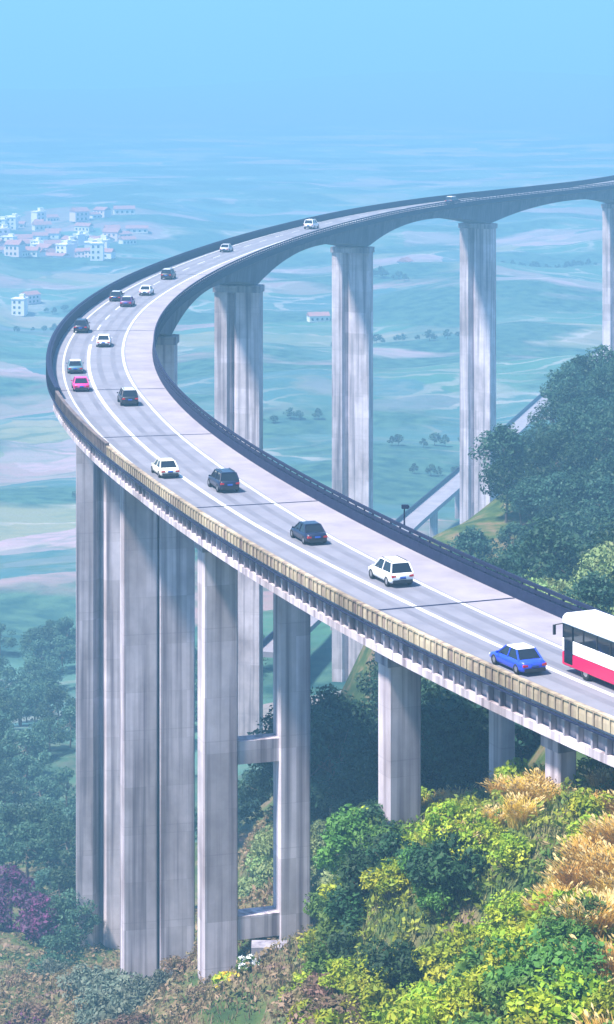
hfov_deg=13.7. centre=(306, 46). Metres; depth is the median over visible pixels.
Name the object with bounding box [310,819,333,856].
broadleaf tree
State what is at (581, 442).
broadleaf tree
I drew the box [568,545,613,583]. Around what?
broadleaf tree
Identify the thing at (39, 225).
house
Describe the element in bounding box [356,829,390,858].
evergreen shrub
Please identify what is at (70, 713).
valley tree
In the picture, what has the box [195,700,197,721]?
valley tree
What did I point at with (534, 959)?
leafy shrub
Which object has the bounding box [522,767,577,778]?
grass clump
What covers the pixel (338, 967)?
lime shrub
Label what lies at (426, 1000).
lime shrub
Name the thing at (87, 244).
house
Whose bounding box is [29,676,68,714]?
valley tree
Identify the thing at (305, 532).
car
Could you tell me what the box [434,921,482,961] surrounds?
lime shrub
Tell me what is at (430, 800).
grass clump
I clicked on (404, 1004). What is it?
lime shrub
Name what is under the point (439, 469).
valley tree
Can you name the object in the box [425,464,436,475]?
valley tree
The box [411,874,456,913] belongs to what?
leafy shrub
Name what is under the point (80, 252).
house
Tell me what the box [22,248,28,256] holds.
house
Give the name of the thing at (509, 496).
broadleaf tree
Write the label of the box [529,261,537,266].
valley tree
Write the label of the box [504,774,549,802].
grass clump
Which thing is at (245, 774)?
valley tree
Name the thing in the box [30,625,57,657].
valley tree
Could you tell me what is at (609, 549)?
broadleaf tree
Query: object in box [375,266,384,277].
valley tree
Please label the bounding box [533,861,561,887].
grass clump
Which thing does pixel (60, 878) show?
valley tree
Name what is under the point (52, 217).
house
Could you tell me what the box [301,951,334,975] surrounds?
leafy shrub
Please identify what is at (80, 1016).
grey bush
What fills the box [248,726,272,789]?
broadleaf tree
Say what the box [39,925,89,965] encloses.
valley tree
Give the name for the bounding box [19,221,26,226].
house
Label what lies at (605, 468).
broadleaf tree
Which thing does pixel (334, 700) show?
broadleaf tree
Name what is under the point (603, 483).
broadleaf tree
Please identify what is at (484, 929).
lime shrub
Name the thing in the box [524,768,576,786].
grass clump
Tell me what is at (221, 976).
flowering bush
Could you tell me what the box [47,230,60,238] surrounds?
house
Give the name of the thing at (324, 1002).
scrub bush
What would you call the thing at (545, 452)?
broadleaf tree
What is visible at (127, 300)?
car
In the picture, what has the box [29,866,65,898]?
valley tree
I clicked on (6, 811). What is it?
valley tree
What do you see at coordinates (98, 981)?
grey bush
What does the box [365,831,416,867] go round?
evergreen shrub
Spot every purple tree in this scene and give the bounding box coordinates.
[0,862,39,932]
[12,893,66,943]
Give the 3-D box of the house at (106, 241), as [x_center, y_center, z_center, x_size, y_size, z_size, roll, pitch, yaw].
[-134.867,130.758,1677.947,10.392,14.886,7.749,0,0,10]
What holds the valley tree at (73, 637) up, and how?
on the ground at (184, 168)
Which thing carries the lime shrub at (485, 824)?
on the ground at (184, 168)
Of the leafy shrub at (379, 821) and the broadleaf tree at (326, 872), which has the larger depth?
the broadleaf tree at (326, 872)
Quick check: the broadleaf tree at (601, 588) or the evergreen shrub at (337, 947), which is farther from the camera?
the broadleaf tree at (601, 588)
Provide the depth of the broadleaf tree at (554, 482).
356.19 m
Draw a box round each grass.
[0,812,318,1023]
[288,757,613,1022]
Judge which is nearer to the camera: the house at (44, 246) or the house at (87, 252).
the house at (87, 252)
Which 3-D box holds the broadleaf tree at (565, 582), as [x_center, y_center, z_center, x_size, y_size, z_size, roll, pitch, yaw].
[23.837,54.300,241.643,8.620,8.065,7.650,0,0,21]
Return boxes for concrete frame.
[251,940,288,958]
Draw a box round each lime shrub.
[277,968,309,1001]
[284,998,322,1023]
[289,971,327,990]
[296,925,321,959]
[298,1016,338,1023]
[312,1007,368,1023]
[316,871,342,899]
[318,954,357,990]
[339,981,410,1023]
[340,967,388,995]
[355,954,395,989]
[356,990,397,1020]
[358,856,408,900]
[361,1009,389,1023]
[380,990,408,1005]
[383,999,415,1023]
[385,987,433,1023]
[387,999,435,1023]
[396,822,423,843]
[396,979,432,1001]
[405,991,465,1023]
[410,937,463,985]
[413,984,459,1016]
[418,800,481,842]
[421,786,440,811]
[422,798,476,834]
[432,976,483,1021]
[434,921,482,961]
[441,829,492,863]
[447,957,480,985]
[457,964,503,1015]
[459,795,490,809]
[461,816,509,845]
[462,963,498,997]
[468,933,487,948]
[474,913,517,942]
[482,933,555,974]
[483,888,533,925]
[486,833,536,871]
[486,938,536,958]
[490,922,537,942]
[491,757,544,783]
[498,1008,562,1023]
[503,964,606,1023]
[507,909,541,938]
[526,888,594,932]
[560,813,610,850]
[561,787,613,819]
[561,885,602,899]
[586,979,613,1023]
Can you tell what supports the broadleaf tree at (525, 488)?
on the ground at (184, 168)
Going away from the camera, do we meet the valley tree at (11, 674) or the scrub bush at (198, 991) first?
the scrub bush at (198, 991)
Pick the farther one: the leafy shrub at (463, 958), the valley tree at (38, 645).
the valley tree at (38, 645)
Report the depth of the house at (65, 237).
1789.09 m
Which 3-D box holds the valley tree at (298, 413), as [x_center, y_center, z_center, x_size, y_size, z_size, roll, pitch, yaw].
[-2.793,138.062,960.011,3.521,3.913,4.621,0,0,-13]
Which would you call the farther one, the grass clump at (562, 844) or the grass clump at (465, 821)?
the grass clump at (465, 821)
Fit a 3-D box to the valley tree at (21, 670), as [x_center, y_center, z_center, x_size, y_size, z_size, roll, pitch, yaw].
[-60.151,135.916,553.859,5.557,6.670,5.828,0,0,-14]
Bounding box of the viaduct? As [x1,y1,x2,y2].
[46,175,613,983]
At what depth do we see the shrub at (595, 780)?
147.92 m
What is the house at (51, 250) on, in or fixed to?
on the ground at (184, 168)
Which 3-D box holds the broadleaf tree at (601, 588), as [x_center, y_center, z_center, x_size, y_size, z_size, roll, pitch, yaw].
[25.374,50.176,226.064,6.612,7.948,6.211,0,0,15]
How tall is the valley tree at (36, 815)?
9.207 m
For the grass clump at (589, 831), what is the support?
on the ground at (184, 168)
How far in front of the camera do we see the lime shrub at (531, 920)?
115.71 m
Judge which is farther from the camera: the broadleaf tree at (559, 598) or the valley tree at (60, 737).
the valley tree at (60, 737)
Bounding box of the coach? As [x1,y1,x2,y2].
[553,609,613,684]
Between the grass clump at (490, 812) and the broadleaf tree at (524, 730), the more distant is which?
the broadleaf tree at (524, 730)
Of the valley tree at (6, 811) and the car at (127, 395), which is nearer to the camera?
the car at (127, 395)
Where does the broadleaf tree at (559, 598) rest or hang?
on the ground at (184, 168)
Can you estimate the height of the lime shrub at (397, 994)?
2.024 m
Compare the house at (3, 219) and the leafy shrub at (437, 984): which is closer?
the leafy shrub at (437, 984)
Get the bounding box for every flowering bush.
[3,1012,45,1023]
[211,970,238,991]
[235,953,261,973]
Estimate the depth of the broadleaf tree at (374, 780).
206.76 m
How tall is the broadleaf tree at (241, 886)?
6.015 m
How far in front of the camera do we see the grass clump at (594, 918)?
113.22 m
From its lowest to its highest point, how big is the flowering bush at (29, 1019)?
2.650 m
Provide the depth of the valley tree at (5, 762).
425.39 m
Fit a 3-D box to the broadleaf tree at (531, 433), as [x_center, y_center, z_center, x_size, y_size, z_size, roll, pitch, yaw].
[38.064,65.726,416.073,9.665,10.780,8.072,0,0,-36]
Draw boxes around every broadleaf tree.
[238,762,272,825]
[238,876,257,898]
[238,877,272,898]
[245,851,272,884]
[246,763,272,800]
[247,701,336,734]
[247,824,272,880]
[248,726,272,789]
[256,829,272,876]
[270,745,350,822]
[271,704,377,819]
[310,683,377,732]
[310,748,377,813]
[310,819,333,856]
[310,859,327,893]
[311,803,373,874]
[317,872,338,889]
[318,690,377,731]
[321,869,338,878]
[332,760,377,815]
[333,830,409,900]
[339,741,377,791]
[348,722,377,749]
[354,651,377,704]
[356,748,451,804]
[358,792,377,807]
[360,667,377,728]
[368,773,451,796]
[369,674,425,693]
[373,698,424,738]
[421,677,434,688]
[421,683,437,704]
[421,701,453,789]
[422,679,524,742]
[422,687,540,788]
[423,701,515,792]
[437,716,533,788]
[446,525,497,563]
[453,738,488,790]
[468,422,530,494]
[476,557,493,566]
[478,454,528,522]
[479,556,526,580]
[488,724,540,763]
[490,521,533,555]
[494,540,532,571]
[498,435,533,468]
[500,479,533,525]
[503,516,589,584]
[509,473,559,524]
[511,541,578,576]
[514,465,561,512]
[515,730,540,763]
[516,430,587,478]
[522,420,556,446]
[522,559,571,581]
[524,577,557,591]
[526,398,567,430]
[529,429,570,468]
[529,471,579,518]
[532,497,591,538]
[538,372,577,404]
[538,578,567,591]
[541,363,592,402]
[543,592,579,607]
[545,465,613,515]
[546,410,594,442]
[548,381,585,404]
[550,586,569,594]
[551,511,595,560]
[552,464,583,482]
[552,579,575,588]
[555,433,607,464]
[556,353,597,387]
[557,395,593,419]
[559,570,613,613]
[563,413,600,457]
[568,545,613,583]
[568,594,610,610]
[571,344,613,390]
[572,541,613,586]
[574,475,613,519]
[576,519,613,567]
[578,504,613,546]
[579,394,604,410]
[579,412,613,456]
[580,505,605,526]
[581,367,613,401]
[584,404,613,433]
[584,454,613,507]
[585,358,613,395]
[602,440,613,458]
[604,429,613,455]
[604,599,613,614]
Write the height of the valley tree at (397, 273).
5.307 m
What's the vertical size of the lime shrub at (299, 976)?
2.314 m
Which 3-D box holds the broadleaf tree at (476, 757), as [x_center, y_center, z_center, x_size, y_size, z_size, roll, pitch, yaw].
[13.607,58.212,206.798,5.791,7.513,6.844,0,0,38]
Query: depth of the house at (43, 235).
1900.50 m
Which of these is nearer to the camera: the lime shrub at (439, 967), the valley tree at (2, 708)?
the lime shrub at (439, 967)
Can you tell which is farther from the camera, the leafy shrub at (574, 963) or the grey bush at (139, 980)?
the grey bush at (139, 980)
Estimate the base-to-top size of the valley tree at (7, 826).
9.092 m
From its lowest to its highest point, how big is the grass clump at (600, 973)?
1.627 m
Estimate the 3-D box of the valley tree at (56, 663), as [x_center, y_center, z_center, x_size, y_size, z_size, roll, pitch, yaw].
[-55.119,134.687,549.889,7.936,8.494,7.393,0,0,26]
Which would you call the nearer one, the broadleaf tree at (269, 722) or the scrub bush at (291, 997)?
the scrub bush at (291, 997)
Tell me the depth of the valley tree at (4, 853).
339.79 m
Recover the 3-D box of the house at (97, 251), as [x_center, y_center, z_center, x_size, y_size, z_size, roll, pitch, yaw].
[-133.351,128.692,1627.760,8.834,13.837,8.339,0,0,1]
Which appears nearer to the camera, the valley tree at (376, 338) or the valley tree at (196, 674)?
the valley tree at (196, 674)
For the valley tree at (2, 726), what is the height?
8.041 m
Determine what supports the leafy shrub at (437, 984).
on the ground at (184, 168)
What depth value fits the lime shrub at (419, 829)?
153.64 m
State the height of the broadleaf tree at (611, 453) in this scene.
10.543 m
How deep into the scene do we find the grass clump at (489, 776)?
171.62 m
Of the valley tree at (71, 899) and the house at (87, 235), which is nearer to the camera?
the valley tree at (71, 899)
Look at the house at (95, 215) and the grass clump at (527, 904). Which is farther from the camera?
the house at (95, 215)
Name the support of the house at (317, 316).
on the ground at (184, 168)
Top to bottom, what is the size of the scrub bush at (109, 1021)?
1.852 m
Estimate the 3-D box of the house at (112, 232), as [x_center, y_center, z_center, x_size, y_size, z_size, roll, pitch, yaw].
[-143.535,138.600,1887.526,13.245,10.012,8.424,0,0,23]
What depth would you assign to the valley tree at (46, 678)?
541.51 m
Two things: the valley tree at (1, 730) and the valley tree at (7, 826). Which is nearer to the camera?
the valley tree at (7, 826)
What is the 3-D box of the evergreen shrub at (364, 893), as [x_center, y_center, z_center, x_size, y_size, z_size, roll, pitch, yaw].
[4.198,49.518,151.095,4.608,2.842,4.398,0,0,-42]
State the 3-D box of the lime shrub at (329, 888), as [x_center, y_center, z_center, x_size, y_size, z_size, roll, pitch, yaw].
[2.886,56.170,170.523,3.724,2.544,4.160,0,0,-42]
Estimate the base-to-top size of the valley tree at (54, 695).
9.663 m
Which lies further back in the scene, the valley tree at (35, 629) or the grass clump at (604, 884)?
the valley tree at (35, 629)
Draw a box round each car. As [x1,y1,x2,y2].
[66,359,83,372]
[71,376,89,390]
[73,318,89,332]
[96,334,111,346]
[109,290,124,300]
[117,387,138,405]
[120,296,134,306]
[139,285,153,294]
[151,458,178,477]
[161,268,175,278]
[207,468,239,491]
[220,244,232,251]
[290,521,327,543]
[304,219,318,228]
[368,555,413,585]
[445,196,459,202]
[489,643,546,673]
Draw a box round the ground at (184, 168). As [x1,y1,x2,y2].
[0,70,613,1023]
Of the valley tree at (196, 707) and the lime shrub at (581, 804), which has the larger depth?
the valley tree at (196, 707)
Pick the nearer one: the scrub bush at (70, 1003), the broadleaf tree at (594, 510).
the scrub bush at (70, 1003)
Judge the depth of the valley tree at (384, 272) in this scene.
1504.87 m
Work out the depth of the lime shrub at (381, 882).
145.95 m
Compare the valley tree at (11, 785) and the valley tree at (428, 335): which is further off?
the valley tree at (428, 335)
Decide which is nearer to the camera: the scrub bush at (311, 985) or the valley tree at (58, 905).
the scrub bush at (311, 985)
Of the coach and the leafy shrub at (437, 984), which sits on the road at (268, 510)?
the coach
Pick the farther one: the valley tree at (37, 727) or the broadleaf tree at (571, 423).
the valley tree at (37, 727)
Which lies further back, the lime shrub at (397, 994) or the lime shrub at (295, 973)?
the lime shrub at (295, 973)
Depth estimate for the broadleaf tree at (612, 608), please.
224.49 m
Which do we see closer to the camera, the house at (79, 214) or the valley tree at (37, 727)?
the valley tree at (37, 727)
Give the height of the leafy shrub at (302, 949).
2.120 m
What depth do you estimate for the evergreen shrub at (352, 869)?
149.46 m
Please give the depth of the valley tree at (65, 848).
372.94 m
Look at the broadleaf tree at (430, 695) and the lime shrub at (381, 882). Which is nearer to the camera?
the lime shrub at (381, 882)
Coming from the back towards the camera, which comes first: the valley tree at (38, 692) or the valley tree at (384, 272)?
the valley tree at (384, 272)
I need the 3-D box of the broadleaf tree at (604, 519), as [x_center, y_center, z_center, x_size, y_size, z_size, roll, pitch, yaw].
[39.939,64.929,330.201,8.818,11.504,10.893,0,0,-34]
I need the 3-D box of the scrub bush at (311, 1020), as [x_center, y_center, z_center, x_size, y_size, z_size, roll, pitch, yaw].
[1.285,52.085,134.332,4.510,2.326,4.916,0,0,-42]
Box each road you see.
[52,180,613,715]
[263,350,600,657]
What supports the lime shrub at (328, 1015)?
on the ground at (184, 168)
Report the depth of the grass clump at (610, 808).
143.24 m
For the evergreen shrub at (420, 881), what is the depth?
143.80 m
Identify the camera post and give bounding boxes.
[401,504,409,524]
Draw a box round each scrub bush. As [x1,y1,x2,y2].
[5,971,33,987]
[10,1000,48,1018]
[52,968,75,985]
[53,1014,85,1023]
[67,995,91,1009]
[98,1018,127,1023]
[115,1012,152,1023]
[159,955,193,975]
[176,1003,201,1014]
[185,984,212,1000]
[267,978,318,1023]
[285,992,361,1023]
[296,993,367,1020]
[296,1012,368,1023]
[301,971,343,999]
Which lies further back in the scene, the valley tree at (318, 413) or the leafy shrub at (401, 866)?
the valley tree at (318, 413)
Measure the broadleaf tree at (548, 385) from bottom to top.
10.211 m
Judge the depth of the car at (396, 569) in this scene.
180.27 m
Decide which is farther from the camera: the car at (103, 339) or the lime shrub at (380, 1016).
the car at (103, 339)
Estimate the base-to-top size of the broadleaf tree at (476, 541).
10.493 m
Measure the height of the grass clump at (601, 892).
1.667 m
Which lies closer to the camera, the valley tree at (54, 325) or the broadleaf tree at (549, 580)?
the broadleaf tree at (549, 580)
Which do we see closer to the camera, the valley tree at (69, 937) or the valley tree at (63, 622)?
the valley tree at (69, 937)
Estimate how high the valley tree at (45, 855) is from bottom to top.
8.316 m
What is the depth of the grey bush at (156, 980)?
225.49 m
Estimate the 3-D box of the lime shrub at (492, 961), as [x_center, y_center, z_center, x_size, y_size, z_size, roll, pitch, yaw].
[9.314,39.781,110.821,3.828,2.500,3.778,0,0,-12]
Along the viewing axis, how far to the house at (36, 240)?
1763.40 m
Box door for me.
[564,624,572,664]
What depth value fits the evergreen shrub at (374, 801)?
175.72 m
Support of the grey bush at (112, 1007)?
on the ground at (184, 168)
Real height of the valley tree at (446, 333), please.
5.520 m
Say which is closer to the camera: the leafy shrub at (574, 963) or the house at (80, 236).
the leafy shrub at (574, 963)
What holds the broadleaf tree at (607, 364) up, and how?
on the ground at (184, 168)
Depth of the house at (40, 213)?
1993.73 m
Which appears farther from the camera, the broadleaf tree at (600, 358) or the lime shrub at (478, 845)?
the broadleaf tree at (600, 358)
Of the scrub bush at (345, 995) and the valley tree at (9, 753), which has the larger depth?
the valley tree at (9, 753)
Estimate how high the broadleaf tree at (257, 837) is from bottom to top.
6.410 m
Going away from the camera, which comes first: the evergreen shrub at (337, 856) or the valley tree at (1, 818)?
the evergreen shrub at (337, 856)
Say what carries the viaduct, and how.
on the ground at (184, 168)
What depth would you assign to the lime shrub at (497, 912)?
139.05 m
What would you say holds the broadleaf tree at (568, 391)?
on the ground at (184, 168)
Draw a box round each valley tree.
[0,623,18,654]
[0,655,11,676]
[0,666,28,692]
[0,687,21,719]
[0,700,19,727]
[0,710,16,745]
[0,721,17,742]
[0,724,13,744]
[0,728,52,774]
[0,737,26,771]
[0,757,10,765]
[0,762,20,793]
[0,774,29,807]
[0,800,30,858]
[0,803,44,859]
[0,819,17,849]
[0,820,57,876]
[0,832,15,868]
[1,822,37,859]
[3,752,45,790]
[6,681,44,725]
[9,689,38,725]
[14,800,65,852]
[16,656,60,685]
[17,660,34,686]
[17,684,52,721]
[17,775,61,807]
[18,720,50,757]
[19,628,51,660]
[22,638,57,668]
[25,626,41,655]
[26,813,72,863]
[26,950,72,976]
[29,670,57,683]
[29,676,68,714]
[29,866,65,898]
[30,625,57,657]
[30,655,67,686]
[32,865,75,909]
[33,715,69,750]
[34,687,75,730]
[34,896,78,936]
[36,797,65,811]
[36,830,75,856]
[37,619,61,635]
[38,821,75,870]
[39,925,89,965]
[42,634,75,671]
[43,765,75,807]
[48,870,75,915]
[49,323,56,330]
[50,616,75,646]
[50,706,75,747]
[52,620,75,652]
[52,887,101,938]
[54,800,75,837]
[60,805,75,840]
[61,702,75,738]
[63,684,75,706]
[195,667,197,681]
[195,679,197,711]
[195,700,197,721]
[195,806,197,849]
[238,780,257,810]
[238,796,253,830]
[241,768,271,811]
[269,415,277,421]
[283,407,295,416]
[296,410,303,418]
[311,407,322,416]
[373,334,382,342]
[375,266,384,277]
[380,269,388,278]
[387,436,394,442]
[394,271,402,278]
[394,434,403,445]
[408,463,417,471]
[419,438,427,447]
[424,329,434,340]
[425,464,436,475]
[428,432,440,445]
[436,466,443,473]
[439,434,449,443]
[441,329,451,338]
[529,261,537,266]
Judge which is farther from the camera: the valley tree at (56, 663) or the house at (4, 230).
the house at (4, 230)
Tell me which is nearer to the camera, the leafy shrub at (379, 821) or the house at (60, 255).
the leafy shrub at (379, 821)
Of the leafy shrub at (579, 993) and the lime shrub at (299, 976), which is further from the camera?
the lime shrub at (299, 976)
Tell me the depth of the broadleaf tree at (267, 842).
227.00 m
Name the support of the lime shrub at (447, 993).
on the ground at (184, 168)
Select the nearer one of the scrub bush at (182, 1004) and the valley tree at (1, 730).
the scrub bush at (182, 1004)
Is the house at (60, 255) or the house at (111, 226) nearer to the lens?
the house at (60, 255)
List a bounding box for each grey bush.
[36,957,69,980]
[55,963,121,1000]
[71,1006,105,1023]
[72,985,145,1023]
[80,968,127,995]
[89,975,131,1000]
[101,971,150,1004]
[118,975,150,1004]
[144,969,172,996]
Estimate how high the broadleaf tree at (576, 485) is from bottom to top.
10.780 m
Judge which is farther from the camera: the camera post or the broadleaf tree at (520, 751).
the broadleaf tree at (520, 751)
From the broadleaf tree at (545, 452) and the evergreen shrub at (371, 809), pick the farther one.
the broadleaf tree at (545, 452)
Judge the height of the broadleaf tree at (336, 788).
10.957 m
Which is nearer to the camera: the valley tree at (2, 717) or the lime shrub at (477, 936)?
the lime shrub at (477, 936)
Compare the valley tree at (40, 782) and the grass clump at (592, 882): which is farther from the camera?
the valley tree at (40, 782)
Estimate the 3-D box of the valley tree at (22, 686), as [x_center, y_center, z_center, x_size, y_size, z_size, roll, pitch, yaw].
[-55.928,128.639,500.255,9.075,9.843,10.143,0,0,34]
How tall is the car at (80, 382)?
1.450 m
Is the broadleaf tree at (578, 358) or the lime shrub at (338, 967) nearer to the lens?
the lime shrub at (338, 967)
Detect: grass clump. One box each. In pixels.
[421,794,453,811]
[429,789,472,803]
[430,822,485,848]
[431,783,476,802]
[434,805,491,831]
[441,790,463,800]
[474,804,507,830]
[476,774,515,799]
[484,770,494,785]
[492,770,554,800]
[496,791,546,830]
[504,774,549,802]
[516,885,552,915]
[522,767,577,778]
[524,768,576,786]
[524,875,591,908]
[528,783,575,807]
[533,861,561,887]
[541,827,613,873]
[543,853,611,890]
[549,888,613,938]
[553,959,613,986]
[555,835,566,856]
[561,813,610,847]
[563,835,603,857]
[565,837,613,877]
[565,932,613,984]
[570,1003,613,1023]
[573,788,601,801]
[573,886,613,895]
[573,886,613,937]
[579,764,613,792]
[579,858,613,893]
[583,869,613,892]
[584,809,613,848]
[597,789,613,818]
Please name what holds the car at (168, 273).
on the road at (268, 510)
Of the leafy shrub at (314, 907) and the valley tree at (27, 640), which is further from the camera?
the valley tree at (27, 640)
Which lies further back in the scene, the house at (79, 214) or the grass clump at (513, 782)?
the house at (79, 214)
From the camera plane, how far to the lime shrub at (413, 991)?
116.78 m
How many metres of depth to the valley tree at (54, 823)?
350.39 m
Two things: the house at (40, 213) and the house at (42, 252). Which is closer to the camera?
the house at (42, 252)
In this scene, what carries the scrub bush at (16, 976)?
on the ground at (184, 168)
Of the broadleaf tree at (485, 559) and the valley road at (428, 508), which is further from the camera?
the valley road at (428, 508)
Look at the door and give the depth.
155.11 m
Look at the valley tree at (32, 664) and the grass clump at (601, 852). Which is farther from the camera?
the valley tree at (32, 664)
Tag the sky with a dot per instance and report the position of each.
(45, 44)
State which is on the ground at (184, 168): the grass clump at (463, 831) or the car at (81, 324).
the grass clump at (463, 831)
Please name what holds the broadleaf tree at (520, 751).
on the ground at (184, 168)
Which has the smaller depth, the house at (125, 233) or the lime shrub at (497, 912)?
the lime shrub at (497, 912)
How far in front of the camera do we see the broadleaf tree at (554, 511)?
345.24 m
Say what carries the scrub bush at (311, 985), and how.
on the ground at (184, 168)
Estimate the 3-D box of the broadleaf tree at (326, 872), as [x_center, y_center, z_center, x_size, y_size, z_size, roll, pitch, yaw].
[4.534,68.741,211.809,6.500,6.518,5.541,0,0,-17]
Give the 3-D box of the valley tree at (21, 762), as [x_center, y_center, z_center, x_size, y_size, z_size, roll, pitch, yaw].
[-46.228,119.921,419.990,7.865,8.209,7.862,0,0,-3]
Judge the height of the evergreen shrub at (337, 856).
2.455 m
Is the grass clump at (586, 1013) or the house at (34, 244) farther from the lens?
the house at (34, 244)
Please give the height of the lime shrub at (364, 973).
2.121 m
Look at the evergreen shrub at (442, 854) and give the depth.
143.47 m
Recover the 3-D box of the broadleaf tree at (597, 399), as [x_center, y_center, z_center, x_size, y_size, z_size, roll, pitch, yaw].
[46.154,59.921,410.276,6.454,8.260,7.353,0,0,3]
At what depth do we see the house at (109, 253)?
1642.64 m
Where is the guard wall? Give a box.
[263,347,600,645]
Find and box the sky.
[0,0,613,88]
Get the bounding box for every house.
[0,216,6,227]
[0,224,10,235]
[0,233,17,240]
[4,239,25,256]
[6,214,18,229]
[11,294,28,315]
[15,234,32,239]
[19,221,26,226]
[20,290,40,303]
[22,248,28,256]
[25,246,40,256]
[30,208,46,223]
[30,237,43,245]
[31,221,51,230]
[31,241,43,245]
[32,232,47,239]
[37,243,55,249]
[40,248,46,256]
[44,240,60,245]
[45,228,60,235]
[45,248,55,252]
[46,214,58,220]
[46,252,53,256]
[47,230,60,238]
[52,253,68,257]
[55,240,75,257]
[61,235,77,247]
[61,236,76,247]
[69,207,89,221]
[73,231,85,245]
[74,222,93,231]
[76,248,86,257]
[83,232,91,240]
[84,238,92,247]
[84,247,89,256]
[90,212,100,218]
[90,238,104,260]
[92,235,109,247]
[93,206,111,217]
[102,228,121,241]
[103,225,120,228]
[104,248,115,258]
[113,205,134,214]
[118,231,132,240]
[118,236,136,243]
[125,225,148,232]
[306,311,329,321]
[396,257,412,262]
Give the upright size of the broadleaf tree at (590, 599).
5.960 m
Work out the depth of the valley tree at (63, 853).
344.16 m
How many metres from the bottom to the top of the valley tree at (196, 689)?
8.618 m
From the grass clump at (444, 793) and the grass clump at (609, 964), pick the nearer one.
the grass clump at (609, 964)
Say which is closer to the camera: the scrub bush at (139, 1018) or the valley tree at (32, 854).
the scrub bush at (139, 1018)
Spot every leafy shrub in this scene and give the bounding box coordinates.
[297,935,312,957]
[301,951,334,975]
[303,892,331,919]
[304,931,333,973]
[314,917,333,943]
[317,906,357,939]
[352,824,407,852]
[363,811,412,833]
[397,844,429,875]
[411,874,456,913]
[430,973,447,994]
[447,936,502,987]
[447,1009,512,1023]
[449,948,480,970]
[480,928,569,1000]
[480,962,561,1016]
[501,1014,546,1023]
[533,916,607,948]
[534,976,604,1023]
[537,894,611,937]
[541,935,613,985]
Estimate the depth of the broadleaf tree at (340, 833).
171.07 m
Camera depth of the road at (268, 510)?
214.93 m
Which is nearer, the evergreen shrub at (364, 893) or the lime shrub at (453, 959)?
the lime shrub at (453, 959)
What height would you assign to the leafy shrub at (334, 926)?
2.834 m
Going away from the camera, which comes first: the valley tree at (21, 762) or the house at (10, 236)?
the valley tree at (21, 762)
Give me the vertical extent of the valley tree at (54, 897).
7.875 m
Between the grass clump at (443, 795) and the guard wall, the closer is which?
the grass clump at (443, 795)
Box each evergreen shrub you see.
[310,887,327,914]
[324,843,356,874]
[324,885,377,934]
[325,931,363,960]
[335,863,378,899]
[337,848,398,892]
[352,934,422,988]
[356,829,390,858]
[359,802,394,829]
[364,799,377,808]
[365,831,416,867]
[397,841,441,877]
[406,850,475,896]
[408,829,490,892]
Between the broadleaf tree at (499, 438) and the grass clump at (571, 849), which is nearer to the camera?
the grass clump at (571, 849)
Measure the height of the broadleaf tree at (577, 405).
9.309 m
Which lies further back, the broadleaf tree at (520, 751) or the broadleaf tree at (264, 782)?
the broadleaf tree at (264, 782)
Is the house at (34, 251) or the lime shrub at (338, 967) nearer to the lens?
the lime shrub at (338, 967)
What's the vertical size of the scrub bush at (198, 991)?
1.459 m
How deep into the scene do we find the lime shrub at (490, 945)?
113.08 m
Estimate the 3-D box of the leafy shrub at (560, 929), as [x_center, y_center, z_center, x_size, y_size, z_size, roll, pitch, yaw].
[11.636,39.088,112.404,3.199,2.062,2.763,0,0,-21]
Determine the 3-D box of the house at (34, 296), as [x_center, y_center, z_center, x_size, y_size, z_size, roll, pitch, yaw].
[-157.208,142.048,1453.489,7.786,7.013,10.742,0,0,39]
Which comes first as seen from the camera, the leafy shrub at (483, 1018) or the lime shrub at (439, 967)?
the leafy shrub at (483, 1018)
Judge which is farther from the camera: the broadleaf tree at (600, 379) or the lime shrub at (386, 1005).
the broadleaf tree at (600, 379)
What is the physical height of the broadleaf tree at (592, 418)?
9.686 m
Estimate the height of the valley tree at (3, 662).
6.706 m
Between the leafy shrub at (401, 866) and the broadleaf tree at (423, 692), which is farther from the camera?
the broadleaf tree at (423, 692)
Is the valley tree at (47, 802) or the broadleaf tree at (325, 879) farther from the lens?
the valley tree at (47, 802)
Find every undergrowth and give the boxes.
[0,806,316,1023]
[307,755,613,1023]
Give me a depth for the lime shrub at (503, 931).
117.57 m
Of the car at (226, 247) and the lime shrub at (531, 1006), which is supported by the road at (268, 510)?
the car at (226, 247)
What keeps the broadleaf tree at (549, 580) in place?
on the ground at (184, 168)
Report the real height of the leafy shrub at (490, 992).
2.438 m
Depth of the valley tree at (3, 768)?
418.45 m
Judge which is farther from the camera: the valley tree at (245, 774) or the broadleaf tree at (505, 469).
the valley tree at (245, 774)
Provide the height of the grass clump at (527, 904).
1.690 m
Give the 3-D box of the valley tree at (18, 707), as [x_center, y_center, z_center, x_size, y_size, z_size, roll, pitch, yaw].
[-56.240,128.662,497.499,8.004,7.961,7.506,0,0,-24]
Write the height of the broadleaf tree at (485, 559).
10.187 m
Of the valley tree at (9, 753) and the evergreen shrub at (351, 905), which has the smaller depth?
the evergreen shrub at (351, 905)

